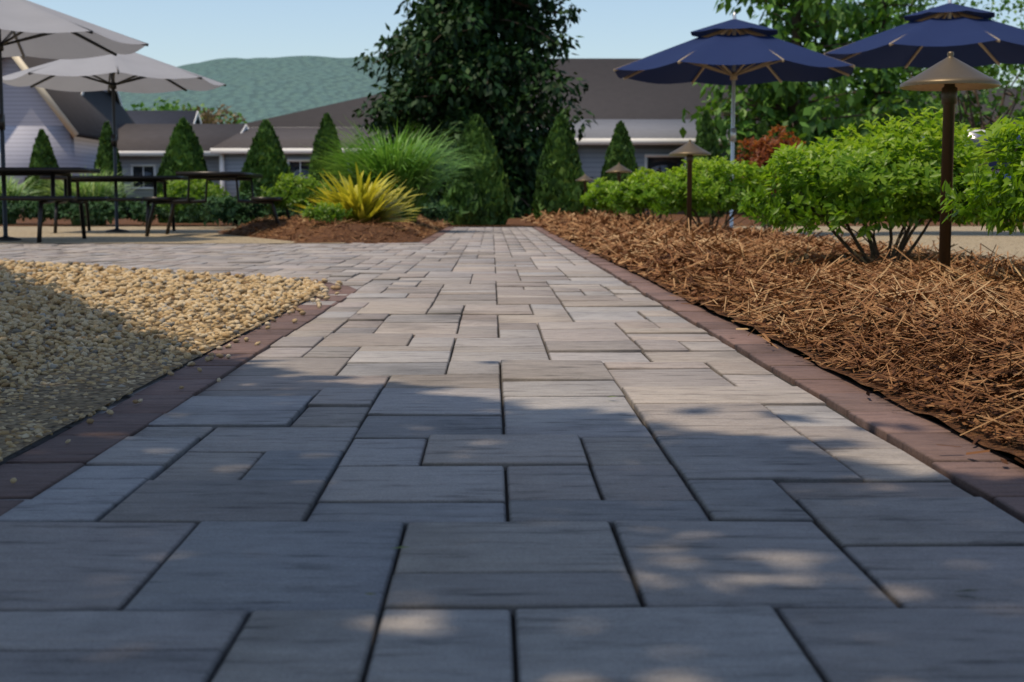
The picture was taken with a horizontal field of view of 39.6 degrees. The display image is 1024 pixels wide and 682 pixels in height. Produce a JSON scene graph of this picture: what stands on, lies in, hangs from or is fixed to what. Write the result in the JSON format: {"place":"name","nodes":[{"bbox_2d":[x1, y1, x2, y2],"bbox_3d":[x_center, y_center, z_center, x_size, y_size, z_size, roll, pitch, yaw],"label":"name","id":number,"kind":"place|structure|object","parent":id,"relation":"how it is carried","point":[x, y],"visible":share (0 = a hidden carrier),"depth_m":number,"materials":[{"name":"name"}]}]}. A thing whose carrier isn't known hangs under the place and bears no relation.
{"place":"outdoors","nodes":[
{"label":"outdoors","id":0,"kind":"place"},
{"bbox_2d":[80,90,119,103],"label":"house roof","id":1,"kind":"structure","parent":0,"point":[116,96],"depth_m":68.70,"materials":[{"name":"grey"}]},
{"bbox_2d":[133,167,153,186],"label":"window","id":2,"kind":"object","parent":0,"point":[138,171],"visible":0.57,"depth_m":62.33,"materials":[{"name":"black glass"}]},
{"bbox_2d":[125,110,199,123],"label":"roof","id":3,"kind":"structure","parent":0,"point":[155,116],"depth_m":87.25,"materials":[{"name":"grey"}]},
{"bbox_2d":[193,111,201,123],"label":"gable trim","id":4,"kind":"structure","parent":3,"relation":"attached to","point":[197,115],"depth_m":87.59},
{"bbox_2d":[119,156,218,211],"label":"low house walls","id":5,"kind":"structure","parent":0,"point":[212,163],"depth_m":62.34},
{"bbox_2d":[119,56,403,123],"bbox_3d":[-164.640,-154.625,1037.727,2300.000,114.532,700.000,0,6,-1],"label":"hill","id":6,"kind":"structure","parent":0,"point":[255,89],"depth_m":873.09,"materials":[{"name":"green plant"}]},
{"bbox_2d":[289,157,684,190],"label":"window","id":7,"kind":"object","parent":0,"point":[662,163],"visible":0.24,"depth_m":49.69,"materials":[{"name":"black glass"}]},
{"bbox_2d":[0,226,1023,260],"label":"pavement","id":8,"kind":"structure","parent":0,"point":[969,237],"depth_m":16.93,"materials":[{"name":"beige concrete"}]},
{"bbox_2d":[0,29,20,240],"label":"umbrella pole","id":9,"kind":"object","parent":8,"relation":"on","point":[5,237],"visible":0.8,"depth_m":14.99,"materials":[{"name":"black metal"}]},
{"bbox_2d":[0,167,110,242],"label":"picnic table","id":10,"kind":"object","parent":8,"relation":"on","point":[52,172],"visible":0.98,"depth_m":14.66,"materials":[{"name":"metal"}]},
{"bbox_2d":[0,22,148,57],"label":"umbrella ribs","id":11,"kind":"object","parent":8,"relation":"on","point":[4,41],"visible":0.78,"depth_m":15.21,"materials":[{"name":"grey metal"}]},
{"bbox_2d":[0,0,146,58],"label":"gray umbrella canvas","id":12,"kind":"object","parent":11,"relation":"on","point":[28,18],"visible":0.96,"depth_m":15.28,"materials":[{"name":"white fabric"}]},
{"bbox_2d":[40,176,187,232],"bbox_3d":[-5.435,-1.876,19.536,1.830,0.768,1.647,0,6,-1],"label":"picnic table","id":13,"kind":"object","parent":8,"relation":"on","point":[153,179],"visible":0.71,"depth_m":19.21,"materials":[{"name":"metal"}]},
{"bbox_2d":[5,66,225,91],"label":"umbrella ribs","id":14,"kind":"object","parent":8,"relation":"on","point":[112,85],"visible":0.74,"depth_m":19.36,"materials":[{"name":"grey metal"}]},
{"bbox_2d":[3,53,225,92],"bbox_3d":[-5.435,-3.757,19.354,2.904,0.553,2.904,0,6,-1],"label":"gray umbrella canvas","id":15,"kind":"object","parent":14,"relation":"on","point":[67,73],"visible":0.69,"depth_m":19.07,"materials":[{"name":"white fabric"}]},
{"bbox_2d":[105,72,128,231],"bbox_3d":[-5.435,-2.833,19.443,0.320,2.690,0.320,0,6,-1],"label":"umbrella pole","id":16,"kind":"object","parent":8,"relation":"on","point":[114,146],"visible":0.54,"depth_m":19.45,"materials":[{"name":"black metal"}]},
{"bbox_2d":[143,172,290,235],"bbox_3d":[-3.566,-1.677,17.472,1.647,0.768,1.600,0,6,-1],"label":"picnic table","id":17,"kind":"object","parent":8,"relation":"on","point":[226,176],"visible":0.81,"depth_m":16.93,"materials":[{"name":"metal"}]},
{"bbox_2d":[218,218,452,243],"bbox_3d":[-2.490,-1.618,19.904,3.120,0.224,12.000,0,6,-1],"label":"mulch bed","id":18,"kind":"object","parent":8,"relation":"on","point":[353,227],"visible":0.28,"depth_m":15.09,"materials":[{"name":"brown wood"}]},
{"bbox_2d":[217,213,452,241],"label":"mulch strands","id":19,"kind":"object","parent":18,"relation":"on","point":[418,227],"visible":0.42,"depth_m":16.75},
{"bbox_2d":[730,12,735,226],"bbox_3d":[2.759,-2.705,17.762,0.320,2.760,0.320,0,6,-1],"label":"umbrella pole","id":20,"kind":"object","parent":8,"relation":"on","point":[732,134],"visible":0.4,"depth_m":17.72,"materials":[{"name":"silver metal"}]},
{"bbox_2d":[615,19,853,84],"bbox_3d":[2.759,-3.648,17.671,3.038,0.704,3.038,0,6,-1],"label":"navy umbrella canvas","id":21,"kind":"object","parent":20,"relation":"attached to","point":[798,64],"visible":0.94,"depth_m":17.31,"materials":[{"name":"blue fabric"}]},
{"bbox_2d":[731,124,818,232],"bbox_3d":[2.669,-1.561,14.255,1.024,1.213,0.956,0,6,-1],"label":"shrub","id":22,"kind":"object","parent":8,"relation":"on","point":[762,155],"depth_m":14.15,"materials":[{"name":"red plant"}]},
{"bbox_2d":[947,0,951,18],"bbox_3d":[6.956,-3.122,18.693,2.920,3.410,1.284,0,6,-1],"label":"umbrella pole","id":23,"kind":"object","parent":8,"relation":"on","point":[949,13],"depth_m":17.95,"materials":[{"name":"silver metal"}]},
{"bbox_2d":[0,213,1023,225],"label":"ground","id":24,"kind":"structure","parent":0,"point":[510,222],"depth_m":27.38,"materials":[{"name":"brown soil"}]},
{"bbox_2d":[0,187,460,227],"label":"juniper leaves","id":25,"kind":"object","parent":24,"relation":"on","point":[227,210],"visible":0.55,"depth_m":24.05,"materials":[{"name":"green plant"}]},
{"bbox_2d":[0,119,491,224],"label":"grasses","id":26,"kind":"object","parent":24,"relation":"on","point":[393,181],"visible":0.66,"depth_m":19.35,"materials":[{"name":"green plant"}]},
{"bbox_2d":[157,172,352,223],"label":"shrubs","id":27,"kind":"object","parent":24,"relation":"on","point":[319,212],"visible":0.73,"depth_m":17.64,"materials":[{"name":"green plant"}]},
{"bbox_2d":[347,0,597,217],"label":"tree","id":28,"kind":"object","parent":24,"relation":"on","point":[453,67],"visible":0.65,"depth_m":38.06,"materials":[{"name":"green plant"}]},
{"bbox_2d":[224,145,744,213],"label":"house wings walls","id":29,"kind":"structure","parent":24,"relation":"on","point":[592,159],"depth_m":49.69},
{"bbox_2d":[125,0,1023,177],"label":"tree foliage","id":30,"kind":"object","parent":24,"relation":"on","point":[850,14],"visible":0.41,"depth_m":45.69,"materials":[{"name":"green plant"}]},
{"bbox_2d":[525,219,635,256],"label":"mulch","id":31,"kind":"object","parent":24,"relation":"on","point":[577,243],"visible":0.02,"depth_m":13.33,"materials":[{"name":"brown wood"}]},
{"bbox_2d":[575,174,593,216],"bbox_3d":[1.303,-2.545,25.394,0.352,0.882,0.352,0,6,-1],"label":"path light","id":32,"kind":"object","parent":31,"relation":"on","point":[585,178],"visible":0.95,"depth_m":25.31,"materials":[{"name":"brown metal"}]},
{"bbox_2d":[606,162,631,219],"bbox_3d":[1.398,-1.895,18.625,0.352,0.882,0.352,0,6,-1],"label":"path light","id":33,"kind":"object","parent":31,"relation":"on","point":[618,168],"visible":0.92,"depth_m":18.53,"materials":[{"name":"brown metal"}]},
{"bbox_2d":[669,140,710,230],"bbox_3d":[1.492,-1.249,11.957,0.352,0.882,0.352,0,6,-1],"label":"path light","id":34,"kind":"object","parent":31,"relation":"on","point":[689,149],"visible":0.96,"depth_m":11.92,"materials":[{"name":"brown metal"}]},
{"bbox_2d":[522,208,1023,451],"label":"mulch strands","id":35,"kind":"object","parent":31,"relation":"on","point":[803,269],"visible":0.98,"depth_m":4.29},
{"bbox_2d":[921,132,1020,190],"bbox_3d":[10.500,-3.742,30.934,5.410,1.465,1.900,-1,6,-13],"label":"pickup","id":36,"kind":"object","parent":24,"relation":"on","point":[994,163],"depth_m":29.89,"materials":[{"name":"white metal"}]},
{"bbox_2d":[28,0,1023,91],"label":"sky","id":37,"kind":"structure","parent":0,"point":[177,33],"materials":[{"name":"blue"}]},
{"bbox_2d":[245,58,844,126],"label":"house roof","id":38,"kind":"structure","parent":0,"point":[609,94],"depth_m":70.21,"materials":[{"name":"grey"}]},
{"bbox_2d":[569,119,727,137],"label":"house wall","id":39,"kind":"structure","parent":0,"point":[651,128],"depth_m":52.99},
{"bbox_2d":[613,28,854,83],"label":"umbrella ribs","id":40,"kind":"object","parent":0,"point":[739,71],"visible":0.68,"depth_m":17.68,"materials":[{"name":"brown wood"}]},
{"bbox_2d":[453,212,1023,466],"bbox_3d":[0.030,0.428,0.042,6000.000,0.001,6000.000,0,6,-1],"label":"ground","id":41,"kind":"structure","parent":0,"point":[932,418],"depth_m":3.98,"materials":[{"name":"brown wood"}]},
{"bbox_2d":[0,57,98,212],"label":"lavender house walls","id":42,"kind":"structure","parent":41,"relation":"on","point":[28,112],"depth_m":57.20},
{"bbox_2d":[2,56,134,140],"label":"roof","id":43,"kind":"structure","parent":42,"relation":"on","point":[88,114],"depth_m":60.84,"materials":[{"name":"grey"}]},
{"bbox_2d":[12,56,78,137],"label":"roof trim","id":44,"kind":"structure","parent":43,"relation":"attached to","point":[54,107],"depth_m":56.70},
{"bbox_2d":[81,91,122,106],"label":"house trim","id":45,"kind":"structure","parent":41,"relation":"on","point":[118,95],"depth_m":68.76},
{"bbox_2d":[119,124,248,189],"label":"house trim","id":46,"kind":"structure","parent":41,"relation":"on","point":[146,153],"depth_m":61.79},
{"bbox_2d":[117,124,244,150],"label":"roof","id":47,"kind":"structure","parent":46,"relation":"attached to","point":[143,137],"depth_m":64.00,"materials":[{"name":"grey"}]},
{"bbox_2d":[23,110,771,226],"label":"conifers","id":48,"kind":"object","parent":41,"relation":"on","point":[473,196],"depth_m":27.07,"materials":[{"name":"green plant"}]},
{"bbox_2d":[210,127,730,194],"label":"house trim","id":49,"kind":"structure","parent":41,"relation":"on","point":[606,141],"depth_m":49.60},
{"bbox_2d":[212,127,401,147],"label":"roof","id":50,"kind":"structure","parent":49,"relation":"attached to","point":[294,137],"depth_m":62.83,"materials":[{"name":"grey"}]},
{"bbox_2d":[0,227,1023,681],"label":"pavers","id":51,"kind":"object","parent":41,"relation":"on","point":[764,525],"visible":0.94,"depth_m":1.82,"materials":[{"name":"grey stone"}]},
{"bbox_2d":[358,314,975,594],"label":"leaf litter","id":52,"kind":"object","parent":51,"relation":"on","point":[614,396],"visible":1,"depth_m":1.46,"materials":[{"name":"brown plant"}]},
{"bbox_2d":[0,227,1023,522],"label":"border pavers","id":53,"kind":"object","parent":41,"relation":"on","point":[988,477],"visible":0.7,"depth_m":2.70,"materials":[{"name":"brown brick"}]},
{"bbox_2d":[0,258,342,482],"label":"gravel strays","id":54,"kind":"object","parent":53,"relation":"on","point":[323,294],"visible":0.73,"depth_m":4.73,"materials":[{"name":"beige gravel"}]},
{"bbox_2d":[546,230,1023,464],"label":"mulch spill","id":55,"kind":"object","parent":53,"relation":"on","point":[916,404],"visible":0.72,"depth_m":2.89,"materials":[{"name":"brown wood"}]},
{"bbox_2d":[40,227,1023,681],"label":"joint sand","id":56,"kind":"structure","parent":41,"relation":"on","point":[506,489],"depth_m":2.02,"materials":[{"name":"black sand"}]},
{"bbox_2d":[0,265,293,389],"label":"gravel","id":57,"kind":"structure","parent":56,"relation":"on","point":[11,365],"depth_m":4.31,"materials":[{"name":"beige gravel"}]},
{"bbox_2d":[0,273,326,457],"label":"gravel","id":58,"kind":"structure","parent":57,"relation":"on","point":[80,400],"depth_m":2.92,"materials":[{"name":"beige gravel"}]},
{"bbox_2d":[0,259,328,456],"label":"gravel pebbles","id":59,"kind":"object","parent":57,"relation":"on","point":[94,283],"visible":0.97,"depth_m":4.86,"materials":[{"name":"beige gravel"}]},
{"bbox_2d":[180,0,1021,214],"bbox_3d":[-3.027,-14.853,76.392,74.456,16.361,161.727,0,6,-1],"label":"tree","id":60,"kind":"object","parent":41,"relation":"on","point":[795,35],"visible":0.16,"depth_m":45.34,"materials":[{"name":"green plant"}]},
{"bbox_2d":[579,106,1023,262],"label":"shrubs","id":61,"kind":"object","parent":41,"relation":"on","point":[852,178],"depth_m":6.41,"materials":[{"name":"green plant"}]},
{"bbox_2d":[900,51,1000,271],"bbox_3d":[1.587,-0.610,5.188,0.352,0.882,0.352,0,6,-1],"label":"path light","id":62,"kind":"object","parent":41,"relation":"on","point":[950,76],"visible":0.96,"depth_m":5.15,"materials":[{"name":"brown metal"}]},
{"bbox_2d":[823,11,999,67],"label":"navy umbrella ribs","id":63,"kind":"object","parent":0,"point":[957,14],"visible":0.16,"depth_m":17.97,"materials":[{"name":"brown wood"}]},
{"bbox_2d":[827,3,1023,68],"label":"navy umbrella canvas","id":64,"kind":"object","parent":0,"point":[939,39],"visible":0.94,"depth_m":17.84,"materials":[{"name":"blue fabric"}]},
{"bbox_2d":[889,88,1023,127],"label":"house roof","id":65,"kind":"structure","parent":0,"point":[991,98],"depth_m":62.96,"materials":[{"name":"grey"}]}
]}

